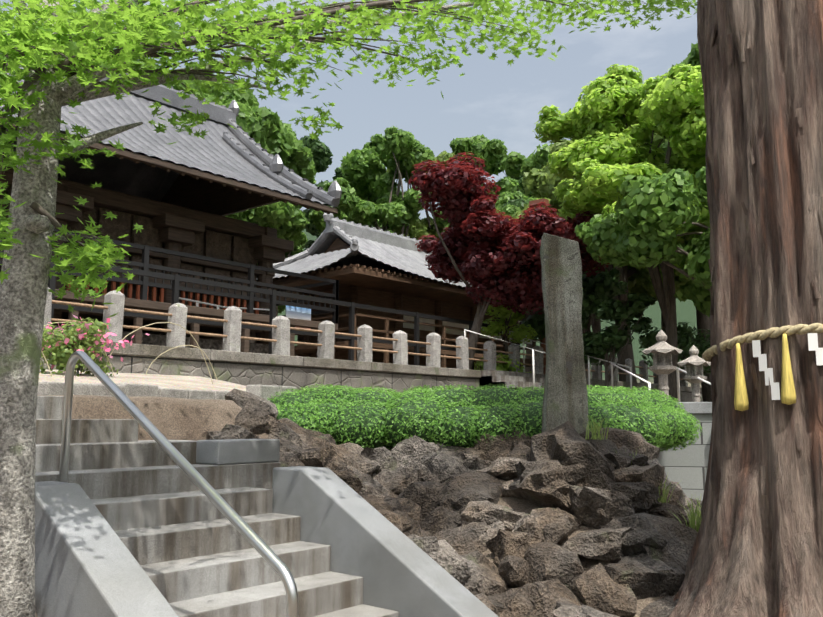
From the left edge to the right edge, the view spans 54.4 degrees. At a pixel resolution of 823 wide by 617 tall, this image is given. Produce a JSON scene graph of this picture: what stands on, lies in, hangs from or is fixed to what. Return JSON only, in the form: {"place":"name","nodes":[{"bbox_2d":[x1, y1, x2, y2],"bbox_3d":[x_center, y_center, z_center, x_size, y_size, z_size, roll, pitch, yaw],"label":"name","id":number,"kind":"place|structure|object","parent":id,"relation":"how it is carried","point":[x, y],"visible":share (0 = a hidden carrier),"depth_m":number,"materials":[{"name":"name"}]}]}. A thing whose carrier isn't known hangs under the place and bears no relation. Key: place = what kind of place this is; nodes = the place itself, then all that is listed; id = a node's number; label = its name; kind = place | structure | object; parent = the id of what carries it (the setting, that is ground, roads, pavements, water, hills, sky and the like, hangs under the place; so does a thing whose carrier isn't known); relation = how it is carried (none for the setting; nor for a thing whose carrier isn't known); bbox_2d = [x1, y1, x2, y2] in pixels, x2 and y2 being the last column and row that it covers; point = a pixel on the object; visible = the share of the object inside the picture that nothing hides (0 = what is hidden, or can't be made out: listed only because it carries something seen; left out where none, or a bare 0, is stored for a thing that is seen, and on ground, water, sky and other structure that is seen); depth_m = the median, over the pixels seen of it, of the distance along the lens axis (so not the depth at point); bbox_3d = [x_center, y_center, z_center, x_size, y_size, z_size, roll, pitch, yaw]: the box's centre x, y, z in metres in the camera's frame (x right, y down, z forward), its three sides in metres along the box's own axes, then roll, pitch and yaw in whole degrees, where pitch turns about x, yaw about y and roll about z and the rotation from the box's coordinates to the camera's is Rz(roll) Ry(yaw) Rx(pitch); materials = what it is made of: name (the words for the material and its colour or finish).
{"place":"outdoors","nodes":[
{"label":"outdoors","id":0,"kind":"place"},
{"bbox_2d":[39,369,245,390],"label":"gravel bank","id":1,"kind":"structure","parent":0,"point":[182,382],"depth_m":9.38,"materials":[{"name":"beige gravel"}]},
{"bbox_2d":[41,322,216,383],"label":"arched hoops","id":2,"kind":"object","parent":1,"relation":"on","point":[152,361],"visible":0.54,"depth_m":9.68,"materials":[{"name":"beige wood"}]},
{"bbox_2d":[179,297,269,310],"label":"floor","id":3,"kind":"structure","parent":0,"point":[198,302],"depth_m":16.29,"materials":[{"name":"wood"}]},
{"bbox_2d":[0,0,697,219],"label":"sky","id":4,"kind":"structure","parent":0,"point":[493,99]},
{"bbox_2d":[36,226,700,616],"bbox_3d":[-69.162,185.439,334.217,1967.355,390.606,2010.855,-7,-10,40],"label":"ground","id":5,"kind":"structure","parent":0,"point":[180,418],"depth_m":6.48,"materials":[{"name":"beige soil"}]},
{"bbox_2d":[39,317,118,375],"bbox_3d":[-3.767,0.650,8.750,1.352,1.186,0.923,-41,-41,78],"label":"azalea bush","id":6,"kind":"object","parent":5,"relation":"on","point":[61,354],"depth_m":8.60,"materials":[{"name":"green plant"}]},
{"bbox_2d":[42,315,149,369],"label":"pink flowers","id":7,"kind":"object","parent":6,"relation":"attached to","point":[81,336],"visible":0.42,"depth_m":8.82,"materials":[{"name":"pink plant"}]},
{"bbox_2d":[140,63,178,89],"bbox_3d":[-10.947,-2.967,31.360,9.555,13.026,8.986,-7,-10,40],"label":"tree foliage","id":8,"kind":"object","parent":5,"relation":"on","point":[174,86],"depth_m":30.72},
{"bbox_2d":[52,325,268,353],"bbox_3d":[-14.011,0.295,11.512,9.300,0.600,23.850,-7,-10,40],"label":"hall podium","id":9,"kind":"object","parent":5,"relation":"on","point":[160,340],"depth_m":15.89,"materials":[{"name":"grey stone"}]},
{"bbox_2d":[37,381,296,400],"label":"kerb blocks","id":10,"kind":"structure","parent":5,"relation":"on","point":[126,389],"depth_m":7.19,"materials":[{"name":"concrete"}]},
{"bbox_2d":[0,117,337,358],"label":"shrine building","id":11,"kind":"structure","parent":5,"relation":"on","point":[189,206],"depth_m":15.78,"materials":[{"name":"brown wood"}]},
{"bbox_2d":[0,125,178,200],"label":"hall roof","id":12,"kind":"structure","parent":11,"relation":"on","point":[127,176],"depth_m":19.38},
{"bbox_2d":[0,187,256,285],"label":"wall panels","id":13,"kind":"object","parent":11,"relation":"attached to","point":[218,245],"visible":0.29,"depth_m":15.71,"materials":[{"name":"brown wood"}]},
{"bbox_2d":[66,276,258,313],"bbox_3d":[-4.593,-0.084,16.439,2.056,0.510,5.082,-2,-8,12],"label":"hall lattice","id":14,"kind":"object","parent":11,"relation":"attached to","point":[161,296],"visible":0.15,"depth_m":16.00,"materials":[{"name":"brown wood"}]},
{"bbox_2d":[0,53,337,207],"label":"hall roof","id":15,"kind":"structure","parent":11,"relation":"on","point":[213,152],"depth_m":16.21,"materials":[{"name":"grey tile"}]},
{"bbox_2d":[5,31,341,207],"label":"hall ridges","id":16,"kind":"object","parent":15,"relation":"on","point":[276,170],"visible":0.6,"depth_m":18.34,"materials":[{"name":"grey tile"}]},
{"bbox_2d":[0,226,520,369],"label":"wooden railing","id":17,"kind":"object","parent":11,"relation":"attached to","point":[174,286],"visible":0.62,"depth_m":14.98,"materials":[{"name":"brown wood"}]},
{"bbox_2d":[286,306,310,328],"bbox_3d":[-2.402,0.226,16.994,0.020,0.600,0.700,-7,-10,40],"label":"poster","id":18,"kind":"object","parent":11,"relation":"attached to","point":[298,313],"visible":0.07,"depth_m":17.00,"materials":[{"name":"blue paper"}]},
{"bbox_2d":[35,396,398,616],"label":"stair steps","id":19,"kind":"structure","parent":5,"relation":"on","point":[191,549],"depth_m":4.90,"materials":[{"name":"grey concrete"}]},
{"bbox_2d":[176,80,316,181],"bbox_3d":[-10.147,-2.948,35.962,8.654,14.235,9.484,-7,-10,40],"label":"tree foliage","id":20,"kind":"object","parent":5,"relation":"on","point":[308,173],"depth_m":36.41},
{"bbox_2d":[182,74,312,247],"bbox_3d":[-9.047,-3.220,32.940,7.499,13.903,9.549,-7,-10,40],"label":"tree foliage","id":21,"kind":"object","parent":5,"relation":"on","point":[267,130],"visible":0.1,"depth_m":32.50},
{"bbox_2d":[35,439,497,616],"bbox_3d":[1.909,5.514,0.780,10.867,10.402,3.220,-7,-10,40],"label":"stair side walls","id":22,"kind":"structure","parent":5,"relation":"on","point":[87,564],"depth_m":4.63,"materials":[{"name":"grey concrete"}]},
{"bbox_2d":[59,351,298,616],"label":"handrail","id":23,"kind":"object","parent":22,"relation":"on","point":[274,561],"visible":0.92,"depth_m":3.98,"materials":[{"name":"silver metal"}]},
{"bbox_2d":[249,240,307,342],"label":"tree","id":24,"kind":"object","parent":5,"relation":"on","point":[283,307],"depth_m":57.57,"materials":[{"name":"green plant"}]},
{"bbox_2d":[276,176,315,315],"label":"tree","id":25,"kind":"object","parent":5,"relation":"on","point":[303,239],"depth_m":42.25,"materials":[{"name":"green plant"}]},
{"bbox_2d":[300,134,371,249],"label":"tree","id":26,"kind":"object","parent":5,"relation":"on","point":[322,155],"visible":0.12,"depth_m":46.63,"materials":[{"name":"green plant"}]},
{"bbox_2d":[0,0,696,616],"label":"maple","id":27,"kind":"object","parent":5,"relation":"on","point":[28,25],"depth_m":3.77,"materials":[{"name":"green plant"}]},
{"bbox_2d":[40,350,702,401],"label":"retaining wall","id":28,"kind":"structure","parent":5,"relation":"on","point":[245,374],"depth_m":13.07,"materials":[{"name":"stone"}]},
{"bbox_2d":[46,342,701,391],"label":"wall coping","id":29,"kind":"object","parent":28,"relation":"on","point":[183,353],"depth_m":13.27,"materials":[{"name":"stone"}]},
{"bbox_2d":[43,287,687,386],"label":"stone fence posts","id":30,"kind":"object","parent":29,"relation":"on","point":[176,335],"visible":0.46,"depth_m":14.20,"materials":[{"name":"grey stone"}]},
{"bbox_2d":[51,300,682,379],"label":"fence rails","id":31,"kind":"object","parent":30,"relation":"attached to","point":[200,318],"visible":0.47,"depth_m":13.29,"materials":[{"name":"brown wood"}]},
{"bbox_2d":[308,126,434,236],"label":"tree","id":32,"kind":"object","parent":5,"relation":"on","point":[365,174],"depth_m":40.55,"materials":[{"name":"green plant"}]},
{"bbox_2d":[371,189,400,228],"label":"tree","id":33,"kind":"object","parent":5,"relation":"on","point":[380,224],"depth_m":54.50,"materials":[{"name":"green plant"}]},
{"bbox_2d":[272,238,539,369],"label":"shrine building","id":34,"kind":"structure","parent":5,"relation":"on","point":[364,285],"depth_m":21.90,"materials":[{"name":"brown wood"}]},
{"bbox_2d":[273,248,353,278],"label":"hall roof","id":35,"kind":"structure","parent":34,"relation":"on","point":[308,263],"depth_m":21.59,"materials":[{"name":"grey tile"}]},
{"bbox_2d":[277,234,458,285],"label":"hall roof","id":36,"kind":"structure","parent":34,"relation":"on","point":[361,260],"depth_m":24.07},
{"bbox_2d":[349,235,465,286],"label":"hall roof","id":37,"kind":"structure","parent":34,"relation":"on","point":[408,261],"depth_m":22.70,"materials":[{"name":"grey tile"}]},
{"bbox_2d":[273,213,436,268],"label":"hall ridges","id":38,"kind":"object","parent":37,"relation":"on","point":[343,229],"visible":0.62,"depth_m":22.77,"materials":[{"name":"grey tile"}]},
{"bbox_2d":[403,315,531,343],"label":"hall panels","id":39,"kind":"object","parent":34,"relation":"attached to","point":[432,328],"visible":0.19,"depth_m":24.13,"materials":[{"name":"brown wood"}]},
{"bbox_2d":[382,150,468,242],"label":"tree","id":40,"kind":"object","parent":5,"relation":"on","point":[418,229],"depth_m":44.07,"materials":[{"name":"green plant"}]},
{"bbox_2d":[206,388,701,616],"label":"bank rock","id":41,"kind":"object","parent":5,"relation":"on","point":[437,502],"visible":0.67,"depth_m":6.31,"materials":[{"name":"stone"}]},
{"bbox_2d":[540,233,588,433],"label":"stone pillar","id":42,"kind":"structure","parent":41,"relation":"on","point":[565,398],"depth_m":7.54,"materials":[{"name":"grey stone"}]},
{"bbox_2d":[579,414,701,531],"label":"grass tufts","id":43,"kind":"object","parent":41,"relation":"on","point":[696,515],"visible":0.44,"depth_m":6.67,"materials":[{"name":"green plant"}]},
{"bbox_2d":[432,134,535,231],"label":"tree","id":44,"kind":"object","parent":5,"relation":"on","point":[492,153],"depth_m":41.95,"materials":[{"name":"green plant"}]},
{"bbox_2d":[267,383,701,451],"bbox_3d":[1.109,1.323,9.643,6.093,0.854,3.913,2,-8,-16],"label":"hedge","id":45,"kind":"object","parent":5,"relation":"on","point":[662,426],"depth_m":8.44,"materials":[{"name":"green plant"}]},
{"bbox_2d":[409,152,609,369],"bbox_3d":[2.222,-0.882,19.286,5.137,5.612,5.045,-7,-10,40],"label":"red maple","id":46,"kind":"object","parent":5,"relation":"on","point":[508,254],"depth_m":17.82,"materials":[{"name":"red plant"}]},
{"bbox_2d":[479,370,544,389],"bbox_3d":[2.913,1.903,17.421,1.930,1.080,2.200,-7,-10,40],"label":"stair","id":47,"kind":"object","parent":5,"relation":"on","point":[509,378],"visible":0.04,"depth_m":17.16,"materials":[{"name":"concrete"}]},
{"bbox_2d":[503,175,529,372],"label":"tree","id":48,"kind":"object","parent":5,"relation":"on","point":[518,178],"depth_m":48.37,"materials":[{"name":"green plant"}]},
{"bbox_2d":[503,198,539,371],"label":"tree","id":49,"kind":"object","parent":5,"relation":"on","point":[518,202],"depth_m":37.10,"materials":[{"name":"green plant"}]},
{"bbox_2d":[529,198,548,373],"bbox_3d":[3.336,-0.509,20.625,0.450,4.670,0.240,-7,-10,40],"label":"trunk","id":50,"kind":"object","parent":5,"relation":"on","point":[534,202],"visible":0.25,"depth_m":20.37,"materials":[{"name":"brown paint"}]},
{"bbox_2d":[500,197,595,326],"bbox_3d":[4.479,-0.320,26.111,5.459,7.903,6.600,-7,-10,40],"label":"tree","id":51,"kind":"object","parent":5,"relation":"on","point":[516,317],"depth_m":26.31,"materials":[{"name":"green plant"}]},
{"bbox_2d":[495,143,628,378],"bbox_3d":[6.109,-0.975,30.837,7.198,10.445,8.586,-7,-10,40],"label":"tree","id":52,"kind":"object","parent":5,"relation":"on","point":[515,164],"depth_m":30.56,"materials":[{"name":"green plant"}]},
{"bbox_2d":[521,268,627,339],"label":"tree","id":53,"kind":"object","parent":5,"relation":"on","point":[603,285],"visible":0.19,"depth_m":20.44,"materials":[{"name":"plant"}]},
{"bbox_2d":[518,177,636,379],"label":"tree","id":54,"kind":"object","parent":5,"relation":"on","point":[596,325],"depth_m":41.65,"materials":[{"name":"green plant"}]},
{"bbox_2d":[464,329,710,400],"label":"white handrails","id":55,"kind":"object","parent":5,"relation":"on","point":[649,383],"visible":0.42,"depth_m":16.30,"materials":[{"name":"white metal"}]},
{"bbox_2d":[513,140,690,382],"bbox_3d":[6.227,-1.049,24.237,7.167,8.844,6.652,-7,-10,40],"label":"tree","id":56,"kind":"object","parent":5,"relation":"on","point":[543,183],"depth_m":23.61,"materials":[{"name":"green plant"}]},
{"bbox_2d":[582,292,655,386],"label":"tree","id":57,"kind":"object","parent":5,"relation":"on","point":[610,309],"depth_m":17.71,"materials":[{"name":"green plant"}]},
{"bbox_2d":[532,64,709,401],"bbox_3d":[5.434,-1.810,17.355,6.822,8.443,6.849,-7,-10,40],"label":"feathery tree","id":58,"kind":"object","parent":5,"relation":"on","point":[598,166],"depth_m":17.48,"materials":[{"name":"green plant"}]},
{"bbox_2d":[574,167,711,316],"bbox_3d":[5.752,-0.754,15.547,4.828,5.866,4.724,-7,-10,40],"label":"shade tree","id":59,"kind":"object","parent":5,"relation":"on","point":[628,232],"depth_m":14.65,"materials":[{"name":"green plant"}]},
{"bbox_2d":[642,330,682,398],"bbox_3d":[4.336,1.071,13.800,0.612,1.426,0.686,-7,-10,40],"label":"stone lantern","id":60,"kind":"object","parent":5,"relation":"on","point":[662,367],"visible":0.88,"depth_m":13.72,"materials":[{"name":"grey stone"}]},
{"bbox_2d":[638,321,710,390],"bbox_3d":[6.620,1.395,17.393,3.236,2.284,2.710,-7,-10,40],"label":"lantern shrub","id":61,"kind":"object","parent":5,"relation":"on","point":[650,340],"depth_m":17.78,"materials":[{"name":"green plant"}]},
{"bbox_2d":[651,43,699,251],"bbox_3d":[9.053,-2.165,21.032,8.060,10.149,7.760,-7,-10,40],"label":"tree","id":62,"kind":"object","parent":5,"relation":"on","point":[692,59],"depth_m":20.68,"materials":[{"name":"green plant"}]},
{"bbox_2d":[648,132,711,401],"bbox_3d":[8.903,-1.284,25.190,7.150,9.570,7.526,-7,-10,40],"label":"tree","id":63,"kind":"object","parent":5,"relation":"on","point":[703,320],"depth_m":24.63,"materials":[{"name":"green plant"}]},
{"bbox_2d":[657,414,711,500],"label":"ashlar wall","id":64,"kind":"structure","parent":5,"relation":"on","point":[686,468],"depth_m":10.97,"materials":[{"name":"grey stone"}]},
{"bbox_2d":[677,402,711,413],"bbox_3d":[7.311,1.275,10.338,11.618,0.160,0.500,-2,-8,15],"label":"ashlar coping","id":65,"kind":"object","parent":64,"relation":"on","point":[698,407],"depth_m":11.00,"materials":[{"name":"grey stone"}]},
{"bbox_2d":[669,0,822,616],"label":"tree trunk","id":66,"kind":"object","parent":5,"relation":"on","point":[754,552],"visible":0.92,"depth_m":4.86,"materials":[{"name":"brown wood"}]},
{"bbox_2d":[702,323,822,361],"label":"shimenawa rope","id":67,"kind":"object","parent":66,"relation":"attached to","point":[708,354],"visible":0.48,"depth_m":4.74,"materials":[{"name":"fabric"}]},
{"bbox_2d":[734,334,795,410],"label":"straw tassels","id":68,"kind":"object","parent":67,"relation":"hanging from","point":[788,396],"visible":0.96,"depth_m":4.64,"materials":[{"name":"wicker"}]},
{"bbox_2d":[752,333,822,399],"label":"paper streamers","id":69,"kind":"object","parent":67,"relation":"hanging from","point":[812,346],"visible":0.93,"depth_m":4.64,"materials":[{"name":"white paper"}]},
{"bbox_2d":[706,8,822,494],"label":"sacred tree bark flakes","id":70,"kind":"object","parent":66,"relation":"attached to","point":[816,206],"visible":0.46,"depth_m":5.00,"materials":[{"name":"brown wood"}]},
{"bbox_2d":[474,300,537,372],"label":"tree","id":71,"kind":"object","parent":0,"point":[494,329],"depth_m":19.26,"materials":[{"name":"green plant"}]},
{"bbox_2d":[661,313,665,331],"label":"tree trunk","id":72,"kind":"object","parent":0,"point":[663,326],"depth_m":33.63,"materials":[{"name":"brown plant"}]},
{"bbox_2d":[677,345,710,401],"bbox_3d":[4.355,1.097,12.281,0.463,1.080,0.520,-7,-10,40],"label":"stone lantern","id":73,"kind":"object","parent":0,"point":[693,361],"visible":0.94,"depth_m":12.22,"materials":[{"name":"grey stone"}]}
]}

